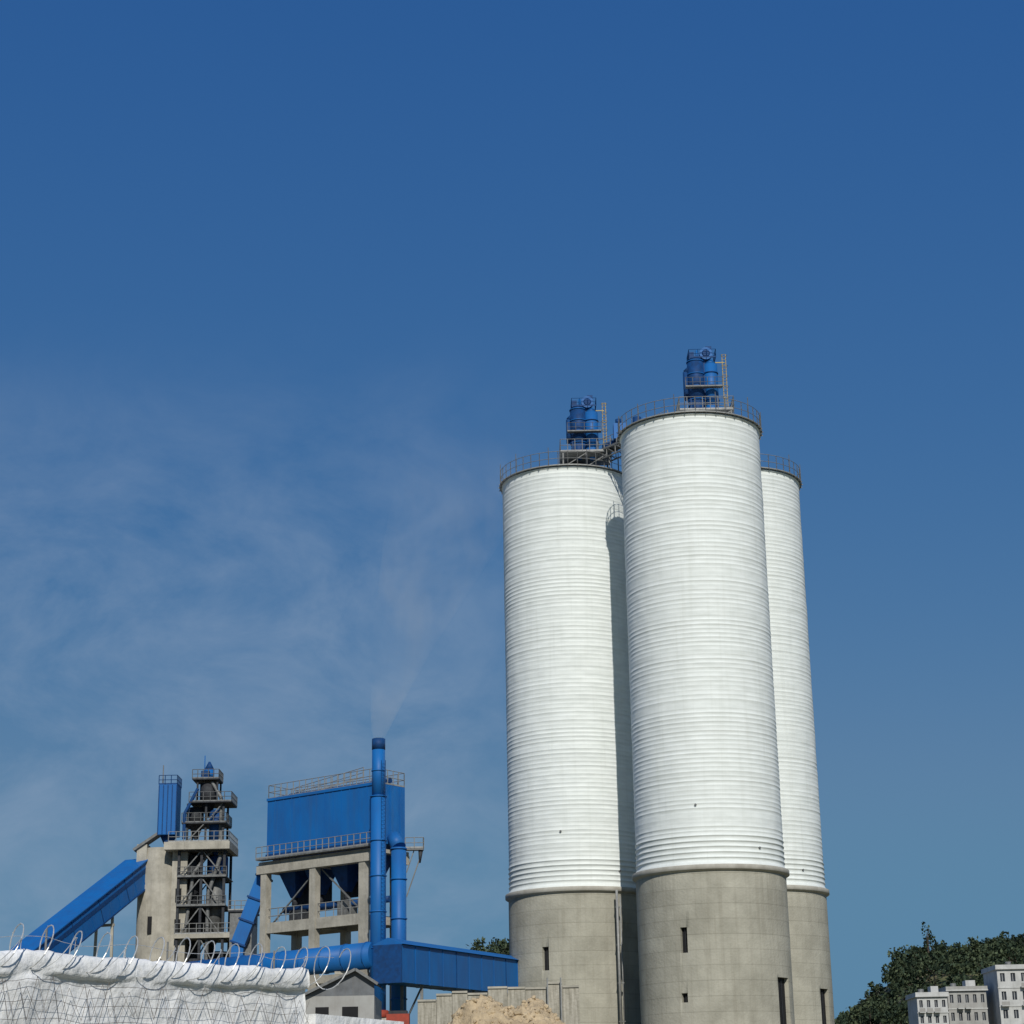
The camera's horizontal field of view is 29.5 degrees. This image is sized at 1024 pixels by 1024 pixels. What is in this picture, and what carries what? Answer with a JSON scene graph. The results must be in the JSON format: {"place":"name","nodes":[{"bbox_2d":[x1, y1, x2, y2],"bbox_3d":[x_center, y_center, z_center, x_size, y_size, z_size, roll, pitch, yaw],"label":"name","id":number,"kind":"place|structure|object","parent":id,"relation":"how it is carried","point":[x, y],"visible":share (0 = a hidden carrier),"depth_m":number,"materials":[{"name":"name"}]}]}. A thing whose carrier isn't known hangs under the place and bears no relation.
{"place":"outdoors","nodes":[
{"label":"outdoors","id":0,"kind":"place"},
{"bbox_2d":[0,0,1023,1023],"label":"sky","id":1,"kind":"structure","parent":0,"point":[288,288],"materials":[{"name":"blue"}]},
{"bbox_2d":[860,961,1011,1023],"bbox_3d":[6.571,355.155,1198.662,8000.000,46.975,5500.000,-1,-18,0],"label":"ground","id":2,"kind":"structure","parent":0,"point":[943,976],"depth_m":546.64,"materials":[{"name":"green plant"}]},
{"bbox_2d":[11,859,147,956],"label":"inclined conveyor gallery","id":3,"kind":"object","parent":2,"relation":"on","point":[95,907],"visible":0.66,"depth_m":221.96,"materials":[{"name":"blue paint"}]},
{"bbox_2d":[0,949,309,1023],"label":"wall","id":4,"kind":"structure","parent":2,"relation":"on","point":[16,966],"depth_m":27.34,"materials":[{"name":"white paint"}]},
{"bbox_2d":[0,976,309,1023],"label":"wire netting","id":5,"kind":"object","parent":4,"relation":"attached to","point":[116,1022],"visible":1,"depth_m":26.92,"materials":[{"name":"grey metal"}]},
{"bbox_2d":[0,923,350,989],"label":"razor wire coil","id":6,"kind":"object","parent":4,"relation":"on","point":[152,947],"visible":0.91,"depth_m":28.01,"materials":[{"name":"grey metal"}]},
{"bbox_2d":[133,756,259,962],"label":"process tower","id":7,"kind":"structure","parent":2,"relation":"on","point":[173,910],"depth_m":231.10,"materials":[{"name":"concrete"}]},
{"bbox_2d":[230,874,272,956],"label":"inclined chute","id":8,"kind":"object","parent":2,"relation":"on","point":[246,923],"visible":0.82,"depth_m":208.98,"materials":[{"name":"blue paint"}]},
{"bbox_2d":[187,941,371,974],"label":"flue duct","id":9,"kind":"object","parent":2,"relation":"on","point":[361,956],"visible":0.52,"depth_m":192.38,"materials":[{"name":"blue metal"}]},
{"bbox_2d":[256,848,408,1010],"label":"concrete frame","id":10,"kind":"object","parent":2,"relation":"on","point":[313,925],"visible":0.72,"depth_m":203.67,"materials":[{"name":"grey concrete"}]},
{"bbox_2d":[255,767,404,861],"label":"walkways and railings","id":11,"kind":"object","parent":10,"relation":"on","point":[322,850],"visible":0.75,"depth_m":206.09,"materials":[{"name":"grey metal"}]},
{"bbox_2d":[273,845,390,913],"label":"dust hoppers","id":12,"kind":"object","parent":10,"relation":"on","point":[346,877],"visible":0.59,"depth_m":206.37,"materials":[{"name":"blue paint"}]},
{"bbox_2d":[265,782,404,856],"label":"filter casing","id":13,"kind":"object","parent":12,"relation":"on","point":[331,812],"visible":0.81,"depth_m":205.43,"materials":[{"name":"blue paint"}]},
{"bbox_2d":[305,968,384,1019],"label":"grey shed","id":14,"kind":"structure","parent":2,"relation":"on","point":[351,994],"depth_m":145.87,"materials":[{"name":"paint"}]},
{"bbox_2d":[306,1014,403,1023],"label":"whitewashed perimeter wall","id":15,"kind":"structure","parent":2,"relation":"on","point":[320,1019],"depth_m":30.50,"materials":[{"name":"white paint"}]},
{"bbox_2d":[369,738,409,1023],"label":"blue chimney","id":16,"kind":"object","parent":2,"relation":"on","point":[378,875],"visible":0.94,"depth_m":192.89,"materials":[{"name":"paint"}]},
{"bbox_2d":[387,832,406,1010],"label":"dust duct riser","id":17,"kind":"object","parent":2,"relation":"on","point":[398,879],"visible":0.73,"depth_m":199.08,"materials":[{"name":"blue paint"}]},
{"bbox_2d":[405,837,423,896],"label":"side platform","id":18,"kind":"structure","parent":17,"relation":"attached to","point":[420,849],"depth_m":203.06,"materials":[{"name":"grey metal"}]},
{"bbox_2d":[372,938,517,1013],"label":"blue conveyor gallery","id":19,"kind":"object","parent":2,"relation":"on","point":[402,964],"visible":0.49,"depth_m":196.01,"materials":[{"name":"paint"}]},
{"bbox_2d":[451,937,508,991],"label":"distant tree line","id":20,"kind":"object","parent":2,"relation":"on","point":[500,946],"visible":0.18,"depth_m":412.75,"materials":[{"name":"green plant"}]},
{"bbox_2d":[417,977,579,1023],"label":"retaining wall","id":21,"kind":"structure","parent":2,"relation":"on","point":[444,1007],"depth_m":116.58,"materials":[{"name":"concrete"}]},
{"bbox_2d":[447,994,565,1023],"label":"sand rubble heap","id":22,"kind":"object","parent":2,"relation":"on","point":[482,1009],"visible":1,"depth_m":96.86,"materials":[{"name":"beige sand"}]},
{"bbox_2d":[498,395,640,1023],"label":"cement silo","id":23,"kind":"object","parent":2,"relation":"on","point":[570,897],"visible":0.88,"depth_m":218.41,"materials":[{"name":"metal"}]},
{"bbox_2d":[616,346,794,1023],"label":"cement silo","id":24,"kind":"object","parent":2,"relation":"on","point":[710,875],"visible":1,"depth_m":201.69,"materials":[{"name":"metal"}]},
{"bbox_2d":[597,410,667,462],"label":"silo footbridge","id":25,"kind":"object","parent":24,"relation":"on","point":[614,444],"visible":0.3,"depth_m":226.71,"materials":[{"name":"grey metal"}]},
{"bbox_2d":[761,454,834,1023],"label":"cement silo","id":26,"kind":"object","parent":2,"relation":"on","point":[808,893],"visible":0.42,"depth_m":220.20,"materials":[{"name":"metal"}]},
{"bbox_2d":[907,997,948,1023],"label":"walls","id":27,"kind":"structure","parent":2,"relation":"on","point":[913,1010],"depth_m":386.04,"materials":[{"name":"paint"}]},
{"bbox_2d":[905,986,948,999],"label":"roof","id":28,"kind":"structure","parent":27,"relation":"on","point":[932,991],"depth_m":386.33,"materials":[{"name":"paint"}]},
{"bbox_2d":[919,1000,946,1022],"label":"windows","id":29,"kind":"structure","parent":27,"relation":"attached to","point":[936,1005],"depth_m":386.12,"materials":[{"name":"grey glass"}]},
{"bbox_2d":[917,1008,948,1012],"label":"balconies","id":30,"kind":"structure","parent":27,"relation":"attached to","point":[930,1010],"depth_m":384.72,"materials":[{"name":"paint"}]},
{"bbox_2d":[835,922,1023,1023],"bbox_3d":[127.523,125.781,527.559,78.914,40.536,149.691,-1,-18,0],"label":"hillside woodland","id":31,"kind":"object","parent":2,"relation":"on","point":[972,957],"visible":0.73,"depth_m":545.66,"materials":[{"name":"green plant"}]},
{"bbox_2d":[946,991,988,1023],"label":"walls","id":32,"kind":"structure","parent":2,"relation":"on","point":[978,1003],"depth_m":391.67,"materials":[{"name":"grey paint"}]},
{"bbox_2d":[938,980,987,991],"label":"roof","id":33,"kind":"structure","parent":32,"relation":"on","point":[968,985],"depth_m":392.46,"materials":[{"name":"paint"}]},
{"bbox_2d":[950,994,985,1020],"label":"windows","id":34,"kind":"structure","parent":32,"relation":"attached to","point":[968,1013],"depth_m":391.62,"materials":[{"name":"grey glass"}]},
{"bbox_2d":[948,1004,988,1023],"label":"balconies","id":35,"kind":"structure","parent":32,"relation":"attached to","point":[961,1006],"depth_m":390.73,"materials":[{"name":"paint"}]},
{"bbox_2d":[983,969,1023,1023],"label":"walls","id":36,"kind":"structure","parent":2,"relation":"on","point":[992,982],"depth_m":389.22,"materials":[{"name":"paint"}]},
{"bbox_2d":[981,962,1023,973],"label":"roof","id":37,"kind":"structure","parent":36,"relation":"on","point":[1007,965],"depth_m":389.78,"materials":[{"name":"paint"}]},
{"bbox_2d":[998,983,1023,1006],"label":"balconies","id":38,"kind":"structure","parent":36,"relation":"attached to","point":[1006,1004],"depth_m":387.65,"materials":[{"name":"paint"}]},
{"bbox_2d":[1000,973,1023,1017],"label":"windows","id":39,"kind":"structure","parent":36,"relation":"attached to","point":[1014,996],"depth_m":388.74,"materials":[{"name":"grey glass"}]}
]}

